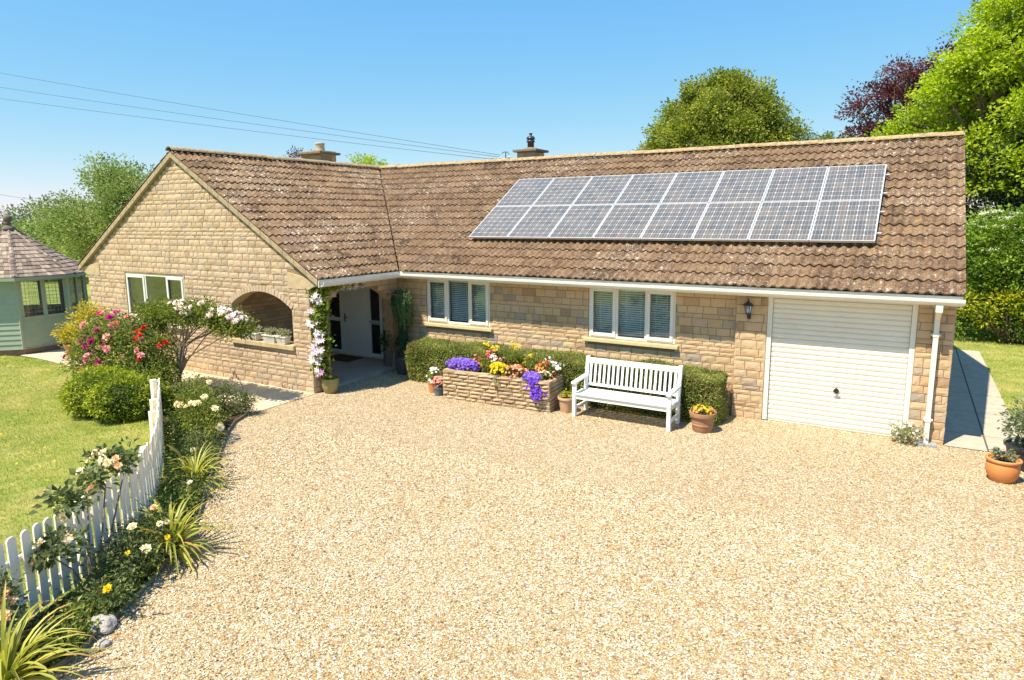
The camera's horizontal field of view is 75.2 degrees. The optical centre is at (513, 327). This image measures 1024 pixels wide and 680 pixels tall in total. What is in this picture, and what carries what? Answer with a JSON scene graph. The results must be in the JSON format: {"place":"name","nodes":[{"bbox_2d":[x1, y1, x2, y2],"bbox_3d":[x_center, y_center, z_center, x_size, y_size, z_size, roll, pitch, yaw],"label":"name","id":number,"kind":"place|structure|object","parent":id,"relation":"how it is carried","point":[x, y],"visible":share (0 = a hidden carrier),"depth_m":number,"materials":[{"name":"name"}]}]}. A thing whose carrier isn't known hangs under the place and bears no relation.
{"place":"outdoors","nodes":[
{"label":"outdoors","id":0,"kind":"place"},
{"bbox_2d":[0,355,76,393],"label":"grass","id":1,"kind":"structure","parent":0,"point":[22,369],"depth_m":16.75,"materials":[{"name":"plant"}]},
{"bbox_2d":[0,274,165,639],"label":"lawn","id":2,"kind":"structure","parent":0,"point":[27,397],"depth_m":11.64,"materials":[{"name":"green plant"}]},
{"bbox_2d":[0,212,72,281],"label":"tree","id":3,"kind":"object","parent":2,"relation":"on","point":[33,231],"visible":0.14,"depth_m":41.79,"materials":[{"name":"green plant"}]},
{"bbox_2d":[0,213,88,355],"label":"summerhouse","id":4,"kind":"structure","parent":2,"relation":"on","point":[26,329],"depth_m":19.48,"materials":[{"name":"wood"}]},
{"bbox_2d":[22,270,63,305],"bbox_3d":[-15.563,-1.272,21.836,1.355,1.190,0.070,-3,10,-14],"label":"window frame","id":5,"kind":"structure","parent":4,"relation":"in","point":[60,280],"depth_m":21.89,"materials":[{"name":"green wood"}]},
{"bbox_2d":[17,278,70,319],"bbox_3d":[-13.758,-0.893,19.455,0.070,1.190,1.355,5,11,30],"label":"window frame","id":6,"kind":"structure","parent":4,"relation":"in","point":[42,285],"depth_m":19.45,"materials":[{"name":"green wood"}]},
{"bbox_2d":[69,272,86,312],"bbox_3d":[-13.580,-1.094,20.673,0.070,1.190,1.355,-3,10,-14],"label":"window frame","id":7,"kind":"structure","parent":4,"relation":"in","point":[77,291],"depth_m":20.66,"materials":[{"name":"green wood"}]},
{"bbox_2d":[39,201,97,254],"bbox_3d":[-24.990,-5.112,40.427,7.375,5.139,5.893,5,11,30],"label":"tree","id":8,"kind":"object","parent":2,"relation":"on","point":[46,240],"visible":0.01,"depth_m":39.24,"materials":[{"name":"green plant"}]},
{"bbox_2d":[0,378,163,636],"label":"picket fence","id":9,"kind":"object","parent":2,"relation":"on","point":[145,476],"visible":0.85,"depth_m":7.29,"materials":[{"name":"paint"}]},
{"bbox_2d":[17,151,154,284],"bbox_3d":[-18.295,-4.701,31.799,10.388,7.060,7.632,5,11,30],"label":"hawthorn tree","id":10,"kind":"object","parent":2,"relation":"on","point":[89,223],"visible":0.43,"depth_m":29.49,"materials":[{"name":"green plant"}]},
{"bbox_2d":[57,309,164,380],"bbox_3d":[-8.905,0.527,14.982,3.406,1.858,1.683,5,11,30],"label":"rose bush","id":11,"kind":"object","parent":2,"relation":"on","point":[102,341],"visible":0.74,"depth_m":14.62,"materials":[{"name":"green plant"}]},
{"bbox_2d":[56,362,171,423],"bbox_3d":[-8.143,1.276,13.498,2.977,0.985,2.007,5,11,30],"label":"box hedge","id":12,"kind":"object","parent":2,"relation":"on","point":[110,394],"visible":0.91,"depth_m":12.78,"materials":[{"name":"green plant"}]},
{"bbox_2d":[0,399,242,677],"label":"flower bed","id":13,"kind":"object","parent":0,"point":[233,418],"visible":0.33,"depth_m":6.93,"materials":[{"name":"soil"}]},
{"bbox_2d":[0,564,34,634],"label":"rose bush","id":14,"kind":"object","parent":13,"relation":"on","point":[11,599],"visible":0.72,"depth_m":5.82,"materials":[{"name":"green plant"}]},
{"bbox_2d":[0,580,116,679],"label":"cordyline","id":15,"kind":"object","parent":13,"relation":"on","point":[11,668],"visible":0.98,"depth_m":5.52,"materials":[{"name":"green plant"}]},
{"bbox_2d":[19,436,145,590],"bbox_3d":[-4.600,2.051,7.272,0.725,1.289,2.235,-2,9,-9],"label":"rose bush","id":16,"kind":"object","parent":13,"relation":"on","point":[120,457],"visible":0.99,"depth_m":6.82,"materials":[{"name":"green plant"}]},
{"bbox_2d":[89,614,116,634],"bbox_3d":[-3.883,2.808,6.248,0.263,0.180,0.227,-1,9,-2],"label":"rock","id":17,"kind":"object","parent":13,"relation":"on","point":[106,623],"visible":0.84,"depth_m":6.21,"materials":[{"name":"stone"}]},
{"bbox_2d":[53,502,181,624],"bbox_3d":[-4.099,2.416,7.079,0.923,0.649,1.874,-2,9,-9],"label":"rose bush","id":18,"kind":"object","parent":13,"relation":"on","point":[128,552],"visible":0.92,"depth_m":6.95,"materials":[{"name":"green plant"}]},
{"bbox_2d":[14,387,238,674],"bbox_3d":[-5.410,2.013,10.350,2.398,0.449,10.369,-4,10,-24],"label":"ground cover","id":19,"kind":"object","parent":13,"relation":"on","point":[79,624],"visible":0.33,"depth_m":7.00,"materials":[{"name":"green plant"}]},
{"bbox_2d":[123,320,187,393],"bbox_3d":[-7.737,0.698,14.463,1.658,1.701,1.287,5,11,30],"label":"rose bush","id":20,"kind":"object","parent":13,"relation":"on","point":[165,366],"visible":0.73,"depth_m":14.28,"materials":[{"name":"green plant"}]},
{"bbox_2d":[105,493,236,579],"bbox_3d":[-3.938,2.230,7.650,1.387,0.728,1.304,3,10,20],"label":"cordyline","id":21,"kind":"object","parent":13,"relation":"on","point":[181,532],"visible":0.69,"depth_m":7.60,"materials":[{"name":"green plant"}]},
{"bbox_2d":[127,295,260,390],"bbox_3d":[-6.963,0.411,14.398,3.948,2.240,1.257,5,11,30],"label":"rose tree","id":22,"kind":"object","parent":13,"relation":"on","point":[231,322],"visible":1,"depth_m":13.99,"materials":[{"name":"green plant"}]},
{"bbox_2d":[158,422,231,504],"bbox_3d":[-4.779,1.975,10.012,0.962,0.554,2.811,-4,10,-19],"label":"shrub","id":23,"kind":"object","parent":13,"relation":"on","point":[224,462],"visible":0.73,"depth_m":10.24,"materials":[{"name":"green plant"}]},
{"bbox_2d":[163,372,230,440],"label":"rose bush","id":24,"kind":"object","parent":13,"relation":"on","point":[186,404],"visible":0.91,"depth_m":11.77,"materials":[{"name":"green plant"}]},
{"bbox_2d":[156,441,239,491],"bbox_3d":[-4.654,1.974,9.562,1.260,0.622,1.091,5,11,30],"label":"cordyline","id":25,"kind":"object","parent":13,"relation":"on","point":[193,464],"visible":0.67,"depth_m":9.56,"materials":[{"name":"plant"}]},
{"bbox_2d":[182,378,245,413],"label":"shrub","id":26,"kind":"object","parent":13,"relation":"on","point":[222,393],"visible":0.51,"depth_m":13.30,"materials":[{"name":"green plant"}]},
{"bbox_2d":[232,387,261,415],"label":"shrub","id":27,"kind":"object","parent":13,"relation":"on","point":[245,397],"visible":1,"depth_m":13.03,"materials":[{"name":"green plant"}]},
{"bbox_2d":[21,349,314,414],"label":"patio","id":28,"kind":"structure","parent":0,"point":[268,396],"depth_m":15.13,"materials":[{"name":"beige stone"}]},
{"bbox_2d":[49,321,79,357],"bbox_3d":[-12.332,0.328,18.640,1.239,1.086,1.057,5,11,30],"label":"shrub pot","id":29,"kind":"object","parent":28,"relation":"on","point":[64,333],"visible":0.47,"depth_m":18.43,"materials":[{"name":"yellow plant"}]},
{"bbox_2d":[62,298,108,344],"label":"shrub","id":30,"kind":"object","parent":28,"relation":"on","point":[87,310],"visible":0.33,"depth_m":18.10,"materials":[{"name":"yellow plant"}]},
{"bbox_2d":[0,0,1015,224],"label":"sky","id":31,"kind":"structure","parent":0,"point":[579,76],"materials":[{"name":"blue"}]},
{"bbox_2d":[1,225,1021,452],"bbox_3d":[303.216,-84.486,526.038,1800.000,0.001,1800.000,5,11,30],"label":"ground","id":32,"kind":"structure","parent":0,"point":[362,354],"depth_m":18.53,"materials":[{"name":"plant"}]},
{"bbox_2d":[0,204,51,241],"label":"tree","id":33,"kind":"object","parent":32,"relation":"on","point":[20,215],"visible":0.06,"depth_m":54.03,"materials":[{"name":"green plant"}]},
{"bbox_2d":[8,193,105,240],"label":"tree","id":34,"kind":"object","parent":32,"relation":"on","point":[30,197],"visible":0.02,"depth_m":46.40,"materials":[{"name":"green plant"}]},
{"bbox_2d":[23,189,98,240],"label":"tree","id":35,"kind":"object","parent":32,"relation":"on","point":[61,198],"visible":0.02,"depth_m":66.05,"materials":[{"name":"green plant"}]},
{"bbox_2d":[283,145,311,157],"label":"plum tree","id":36,"kind":"object","parent":32,"relation":"on","point":[295,154],"visible":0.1,"depth_m":45.89,"materials":[{"name":"grey plant"}]},
{"bbox_2d":[345,151,388,168],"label":"tree","id":37,"kind":"object","parent":32,"relation":"on","point":[368,160],"visible":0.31,"depth_m":42.62,"materials":[{"name":"green plant"}]},
{"bbox_2d":[76,131,965,447],"bbox_3d":[-0.239,-2.407,18.608,21.165,6.340,12.230,5,11,30],"label":"bungalow","id":38,"kind":"object","parent":32,"relation":"on","point":[858,337],"visible":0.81,"depth_m":14.78,"materials":[{"name":"stone"}]},
{"bbox_2d":[125,273,184,317],"bbox_3d":[-9.255,-0.782,17.366,2.570,1.210,0.263,5,11,30],"label":"window","id":39,"kind":"structure","parent":38,"relation":"in","point":[140,287],"depth_m":17.34,"materials":[{"name":"white plastic"}]},
{"bbox_2d":[242,323,262,340],"bbox_3d":[-6.139,0.099,15.529,0.667,0.393,0.343,5,11,30],"label":"window box","id":40,"kind":"object","parent":38,"relation":"on","point":[257,337],"visible":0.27,"depth_m":15.41,"materials":[{"name":"silver metal"}]},
{"bbox_2d":[261,327,278,342],"bbox_3d":[-5.539,0.164,15.163,0.434,0.376,0.307,5,11,30],"label":"window box","id":41,"kind":"object","parent":38,"relation":"on","point":[268,336],"visible":0.94,"depth_m":15.11,"materials":[{"name":"silver metal"}]},
{"bbox_2d":[275,327,291,344],"bbox_3d":[-5.191,0.188,14.971,0.372,0.386,0.385,5,11,30],"label":"window box","id":42,"kind":"object","parent":38,"relation":"on","point":[281,337],"visible":1,"depth_m":14.91,"materials":[{"name":"silver metal"}]},
{"bbox_2d":[330,354,363,361],"bbox_3d":[-4.609,0.838,17.992,0.900,0.019,0.600,5,11,30],"label":"doormat","id":43,"kind":"object","parent":38,"relation":"on","point":[344,358],"visible":0.8,"depth_m":17.95,"materials":[{"name":"fabric"}]},
{"bbox_2d":[342,287,369,354],"bbox_3d":[-4.347,-0.195,18.261,0.952,1.898,0.101,5,11,30],"label":"front door","id":44,"kind":"structure","parent":38,"relation":"in","point":[354,302],"depth_m":18.27,"materials":[{"name":"wood"}]},
{"bbox_2d":[376,331,399,365],"bbox_3d":[-3.146,0.526,17.097,0.797,1.078,0.802,5,11,30],"label":"shrub pot","id":45,"kind":"object","parent":38,"relation":"on","point":[388,357],"visible":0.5,"depth_m":16.95,"materials":[{"name":"black ceramic"}]},
{"bbox_2d":[427,279,489,326],"bbox_3d":[-1.311,-0.618,16.007,1.850,1.105,0.177,5,11,30],"label":"window","id":46,"kind":"structure","parent":38,"relation":"in","point":[446,301],"depth_m":16.05,"materials":[{"name":"beige plastic"}]},
{"bbox_2d":[589,288,675,343],"bbox_3d":[2.455,-0.279,13.797,1.890,1.105,0.177,5,11,30],"label":"window","id":47,"kind":"structure","parent":38,"relation":"in","point":[613,332],"depth_m":13.83,"materials":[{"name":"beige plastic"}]},
{"bbox_2d":[743,298,753,318],"bbox_3d":[4.346,-0.340,12.290,0.235,0.410,0.182,-6,11,-29],"label":"wall lantern","id":48,"kind":"object","parent":38,"relation":"attached to","point":[749,304],"depth_m":12.26,"materials":[{"name":"black metal"}]},
{"bbox_2d":[767,298,912,437],"bbox_3d":[5.722,0.699,11.824,2.194,2.308,0.090,5,11,30],"label":"garage door","id":49,"kind":"structure","parent":38,"relation":"in","point":[834,365],"depth_m":11.81,"materials":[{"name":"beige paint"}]},
{"bbox_2d":[816,174,889,234],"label":"mounting rails","id":50,"kind":"object","parent":38,"relation":"attached to","point":[881,212],"visible":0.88,"depth_m":12.56,"materials":[{"name":"metal"}]},
{"bbox_2d":[469,206,531,238],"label":"solar panel","id":51,"kind":"object","parent":50,"relation":"attached to","point":[499,222],"visible":1,"depth_m":16.41,"materials":[{"name":"glass"}]},
{"bbox_2d":[496,178,553,205],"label":"solar panel","id":52,"kind":"object","parent":50,"relation":"attached to","point":[524,192],"visible":1,"depth_m":17.36,"materials":[{"name":"glass"}]},
{"bbox_2d":[507,205,571,238],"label":"solar panel","id":53,"kind":"object","parent":50,"relation":"attached to","point":[538,222],"visible":1,"depth_m":15.85,"materials":[{"name":"glass"}]},
{"bbox_2d":[532,176,592,205],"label":"solar panel","id":54,"kind":"object","parent":50,"relation":"attached to","point":[563,190],"visible":1,"depth_m":16.81,"materials":[{"name":"glass"}]},
{"bbox_2d":[548,204,613,239],"bbox_3d":[1.570,-2.437,15.349,1.086,0.046,1.436,5,42,30],"label":"solar panel","id":55,"kind":"object","parent":50,"relation":"attached to","point":[581,222],"visible":1,"depth_m":15.30,"materials":[{"name":"glass"}]},
{"bbox_2d":[572,174,633,204],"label":"solar panel","id":56,"kind":"object","parent":50,"relation":"attached to","point":[604,190],"visible":1,"depth_m":16.25,"materials":[{"name":"glass"}]},
{"bbox_2d":[593,204,659,239],"bbox_3d":[2.514,-2.352,14.796,1.086,0.046,1.436,5,42,30],"label":"solar panel","id":57,"kind":"object","parent":50,"relation":"attached to","point":[626,221],"visible":1,"depth_m":14.74,"materials":[{"name":"grey glass"}]},
{"bbox_2d":[615,173,676,203],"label":"solar panel","id":58,"kind":"object","parent":50,"relation":"attached to","point":[646,188],"visible":1,"depth_m":15.70,"materials":[{"name":"glass"}]},
{"bbox_2d":[640,203,708,240],"bbox_3d":[3.457,-2.267,14.242,1.086,0.046,1.436,5,42,30],"label":"solar panel","id":59,"kind":"object","parent":50,"relation":"attached to","point":[674,222],"visible":1,"depth_m":14.19,"materials":[{"name":"grey glass"}]},
{"bbox_2d":[660,171,723,203],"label":"solar panel","id":60,"kind":"object","parent":50,"relation":"attached to","point":[692,187],"visible":1,"depth_m":15.14,"materials":[{"name":"glass"}]},
{"bbox_2d":[692,202,761,241],"bbox_3d":[4.401,-2.183,13.689,1.086,0.046,1.436,5,42,30],"label":"solar panel","id":61,"kind":"object","parent":50,"relation":"attached to","point":[731,221],"visible":1,"depth_m":13.64,"materials":[{"name":"grey glass"}]},
{"bbox_2d":[709,169,773,202],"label":"solar panel","id":62,"kind":"object","parent":50,"relation":"attached to","point":[742,185],"visible":1,"depth_m":14.59,"materials":[{"name":"grey glass"}]},
{"bbox_2d":[748,201,818,241],"bbox_3d":[5.345,-2.098,13.135,1.086,0.046,1.436,5,42,30],"label":"solar panel","id":63,"kind":"object","parent":50,"relation":"attached to","point":[790,221],"visible":1,"depth_m":13.08,"materials":[{"name":"grey glass"}]},
{"bbox_2d":[762,167,827,201],"bbox_3d":[5.974,-3.013,14.067,1.086,0.045,1.436,5,42,30],"label":"solar panel","id":64,"kind":"object","parent":50,"relation":"attached to","point":[796,184],"visible":1,"depth_m":14.03,"materials":[{"name":"grey glass"}]},
{"bbox_2d":[809,200,880,242],"bbox_3d":[6.289,-2.013,12.582,1.086,0.046,1.436,5,42,30],"label":"solar panel","id":65,"kind":"object","parent":50,"relation":"attached to","point":[851,221],"visible":1,"depth_m":12.52,"materials":[{"name":"grey glass"}]},
{"bbox_2d":[820,164,886,200],"bbox_3d":[6.918,-2.929,13.514,1.086,0.045,1.436,5,42,30],"label":"solar panel","id":66,"kind":"object","parent":50,"relation":"attached to","point":[855,182],"visible":1,"depth_m":13.48,"materials":[{"name":"grey glass"}]},
{"bbox_2d":[632,65,813,154],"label":"lime tree","id":67,"kind":"object","parent":32,"relation":"on","point":[737,107],"visible":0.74,"depth_m":40.32,"materials":[{"name":"green plant"}]},
{"bbox_2d":[797,126,819,145],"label":"birch tree","id":68,"kind":"object","parent":32,"relation":"on","point":[813,134],"visible":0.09,"depth_m":41.92,"materials":[{"name":"green plant"}]},
{"bbox_2d":[812,129,855,139],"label":"ash tree","id":69,"kind":"object","parent":32,"relation":"on","point":[827,135],"visible":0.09,"depth_m":48.19,"materials":[{"name":"green plant"}]},
{"bbox_2d":[829,34,1009,142],"bbox_3d":[22.978,-8.926,36.850,9.066,13.207,9.363,-6,11,-29],"label":"copper beech","id":70,"kind":"object","parent":32,"relation":"on","point":[896,89],"visible":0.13,"depth_m":36.26,"materials":[{"name":"purple plant"}]},
{"bbox_2d":[864,0,1023,206],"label":"robinia tree","id":71,"kind":"object","parent":32,"relation":"on","point":[982,75],"visible":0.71,"depth_m":22.68,"materials":[{"name":"green plant"}]},
{"bbox_2d":[501,341,526,371],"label":"flowering plant","id":72,"kind":"object","parent":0,"point":[515,356],"visible":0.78,"depth_m":14.04,"materials":[{"name":"green plant"}]},
{"bbox_2d":[47,370,1023,679],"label":"gravel","id":73,"kind":"structure","parent":0,"point":[714,470],"depth_m":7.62,"materials":[{"name":"beige gravel"}]},
{"bbox_2d":[97,639,111,647],"bbox_3d":[-3.725,2.872,6.036,0.122,0.075,0.105,5,11,30],"label":"rock","id":74,"kind":"object","parent":73,"relation":"on","point":[103,643],"visible":0.91,"depth_m":6.01,"materials":[{"name":"stone"}]},
{"bbox_2d":[39,413,247,675],"bbox_3d":[-4.624,2.619,7.553,1.662,0.070,11.117,0,9,2],"label":"edging board","id":75,"kind":"object","parent":73,"relation":"on","point":[66,660],"visible":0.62,"depth_m":6.84,"materials":[{"name":"wood"}]},
{"bbox_2d":[321,376,338,393],"bbox_3d":[-4.066,1.164,14.725,0.400,0.600,0.400,5,11,30],"label":"flower pot","id":76,"kind":"object","parent":73,"relation":"on","point":[329,386],"visible":0.94,"depth_m":14.61,"materials":[{"name":"yellow ceramic"}]},
{"bbox_2d":[304,283,365,379],"bbox_3d":[-3.974,0.044,14.904,0.805,2.150,1.532,5,11,30],"label":"clematis","id":77,"kind":"object","parent":76,"relation":"in","point":[320,346],"visible":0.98,"depth_m":14.39,"materials":[{"name":"white plant"}]},
{"bbox_2d":[390,288,413,374],"bbox_3d":[-2.758,0.088,16.433,0.590,2.153,0.686,0,9,-1],"label":"shrub pot","id":78,"kind":"object","parent":73,"relation":"on","point":[402,305],"visible":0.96,"depth_m":16.32,"materials":[{"name":"green plant"}]},
{"bbox_2d":[425,367,440,392],"bbox_3d":[-1.766,1.155,14.724,0.394,0.589,0.348,5,11,30],"label":"flower pot","id":79,"kind":"object","parent":73,"relation":"on","point":[430,385],"visible":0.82,"depth_m":14.64,"materials":[{"name":"orange ceramic"}]},
{"bbox_2d":[431,376,442,395],"bbox_3d":[-1.629,1.273,14.462,0.344,0.439,0.316,5,11,30],"label":"flower pot","id":80,"kind":"object","parent":73,"relation":"on","point":[438,389],"visible":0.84,"depth_m":14.39,"materials":[{"name":"grey ceramic"}]},
{"bbox_2d":[443,363,565,412],"bbox_3d":[-0.190,1.229,14.055,2.573,0.624,0.994,5,11,28],"label":"stone planter","id":81,"kind":"object","parent":73,"relation":"on","point":[480,387],"visible":0.77,"depth_m":13.61,"materials":[{"name":"beige stone"}]},
{"bbox_2d":[445,357,480,371],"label":"bellflower","id":82,"kind":"object","parent":81,"relation":"on","point":[464,363],"visible":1,"depth_m":14.09,"materials":[{"name":"purple plant"}]},
{"bbox_2d":[473,349,497,372],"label":"geranium","id":83,"kind":"object","parent":81,"relation":"on","point":[484,367],"visible":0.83,"depth_m":14.01,"materials":[{"name":"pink plant"}]},
{"bbox_2d":[476,339,498,368],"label":"daisy bush","id":84,"kind":"object","parent":81,"relation":"on","point":[485,346],"visible":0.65,"depth_m":14.38,"materials":[{"name":"yellow plant"}]},
{"bbox_2d":[490,362,507,377],"bbox_3d":[-0.295,0.883,13.665,0.513,0.348,0.370,5,11,30],"label":"marigold","id":85,"kind":"object","parent":81,"relation":"in","point":[495,369],"visible":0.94,"depth_m":13.60,"materials":[{"name":"yellow plant"}]},
{"bbox_2d":[501,365,528,376],"bbox_3d":[0.039,0.924,13.525,0.694,0.323,0.375,5,11,30],"label":"diascia","id":86,"kind":"object","parent":81,"relation":"on","point":[514,368],"visible":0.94,"depth_m":13.48,"materials":[{"name":"pink plant"}]},
{"bbox_2d":[520,354,537,372],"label":"daisy bush","id":87,"kind":"object","parent":81,"relation":"on","point":[533,358],"visible":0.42,"depth_m":13.81,"materials":[{"name":"green plant"}]},
{"bbox_2d":[522,371,546,401],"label":"bellflower","id":88,"kind":"object","parent":81,"relation":"in","point":[536,377],"visible":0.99,"depth_m":13.12,"materials":[{"name":"purple plant"}]},
{"bbox_2d":[539,355,564,378],"bbox_3d":[0.787,0.810,13.514,0.580,0.503,0.550,5,11,30],"label":"petunia","id":89,"kind":"object","parent":81,"relation":"in","point":[555,365],"visible":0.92,"depth_m":13.44,"materials":[{"name":"white plant"}]},
{"bbox_2d":[558,388,571,412],"bbox_3d":[1.054,1.449,13.174,0.371,0.473,0.364,5,11,30],"label":"flower pot","id":90,"kind":"object","parent":73,"relation":"on","point":[565,402],"visible":0.87,"depth_m":13.09,"materials":[{"name":"ceramic"}]},
{"bbox_2d":[403,335,730,425],"bbox_3d":[0.778,1.000,14.271,7.494,1.084,1.056,5,11,30],"label":"hedge","id":91,"kind":"object","parent":73,"relation":"on","point":[702,385],"visible":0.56,"depth_m":13.43,"materials":[{"name":"green plant"}]},
{"bbox_2d":[571,355,682,431],"bbox_3d":[2.127,1.226,12.586,1.960,1.090,0.734,5,11,30],"label":"garden bench","id":92,"kind":"object","parent":73,"relation":"on","point":[668,404],"visible":1,"depth_m":12.63,"materials":[{"name":"paint"}]},
{"bbox_2d":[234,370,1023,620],"bbox_3d":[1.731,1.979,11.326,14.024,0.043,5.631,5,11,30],"label":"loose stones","id":93,"kind":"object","parent":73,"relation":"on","point":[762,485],"visible":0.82,"depth_m":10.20,"materials":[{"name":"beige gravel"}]},
{"bbox_2d":[689,403,716,433],"bbox_3d":[3.414,1.606,11.927,0.517,0.539,0.479,5,11,30],"label":"flower pot","id":94,"kind":"object","parent":73,"relation":"on","point":[702,416],"visible":1,"depth_m":11.81,"materials":[{"name":"brown ceramic"}]},
{"bbox_2d":[889,418,926,443],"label":"white flower clump","id":95,"kind":"object","parent":73,"relation":"on","point":[904,430],"visible":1,"depth_m":11.17,"materials":[{"name":"plant"}]},
{"bbox_2d":[985,446,1022,483],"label":"flower pot","id":96,"kind":"object","parent":73,"relation":"on","point":[1002,467],"visible":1,"depth_m":9.52,"materials":[{"name":"orange ceramic"}]},
{"bbox_2d":[995,397,1023,471],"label":"shrub","id":97,"kind":"object","parent":73,"relation":"on","point":[1016,443],"visible":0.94,"depth_m":10.15,"materials":[{"name":"green plant"}]},
{"bbox_2d":[525,358,549,378],"bbox_3d":[0.495,0.865,13.554,0.543,0.480,0.519,5,11,30],"label":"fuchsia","id":98,"kind":"object","parent":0,"point":[538,365],"visible":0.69,"depth_m":13.48,"materials":[{"name":"orange plant"}]},
{"bbox_2d":[944,349,1019,452],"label":"path","id":99,"kind":"structure","parent":0,"point":[975,402],"depth_m":13.27,"materials":[{"name":"concrete"}]},
{"bbox_2d":[953,321,1023,420],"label":"lawn","id":100,"kind":"structure","parent":0,"point":[1006,365],"depth_m":17.45,"materials":[{"name":"green plant"}]},
{"bbox_2d":[954,273,1023,343],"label":"laurel","id":101,"kind":"object","parent":100,"relation":"on","point":[975,327],"visible":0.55,"depth_m":20.11,"materials":[{"name":"green plant"}]},
{"bbox_2d":[955,203,1023,341],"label":"elder bush","id":102,"kind":"object","parent":100,"relation":"on","point":[989,261],"visible":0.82,"depth_m":19.79,"materials":[{"name":"green plant"}]},
{"bbox_2d":[955,127,1023,328],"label":"laurel","id":103,"kind":"object","parent":100,"relation":"on","point":[1004,200],"visible":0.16,"depth_m":21.92,"materials":[{"name":"green plant"}]},
{"bbox_2d":[956,283,1023,343],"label":"spotted laurel","id":104,"kind":"object","parent":100,"relation":"on","point":[993,326],"visible":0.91,"depth_m":19.67,"materials":[{"name":"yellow plant"}]},
{"bbox_3d":[-0.276,-5.218,20.606,1.021,0.440,0.099,5,11,30],"label":"wire bracket","id":105,"kind":"object","parent":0,"visible":0},
{"bbox_2d":[0,98,487,158],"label":"overhead wire","id":106,"kind":"object","parent":105,"relation":"attached to","point":[257,131],"visible":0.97,"depth_m":23.30,"materials":[{"name":"metal"}]},
{"bbox_2d":[1,87,496,156],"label":"overhead wire","id":107,"kind":"object","parent":105,"relation":"attached to","point":[258,124],"visible":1,"depth_m":23.18,"materials":[{"name":"metal"}]},
{"bbox_2d":[2,73,497,154],"bbox_3d":[-14.138,-8.714,24.829,28.950,5.478,0.012,3,10,19],"label":"overhead wire","id":108,"kind":"object","parent":105,"relation":"attached to","point":[262,117],"visible":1,"depth_m":23.14,"materials":[{"name":"metal"}]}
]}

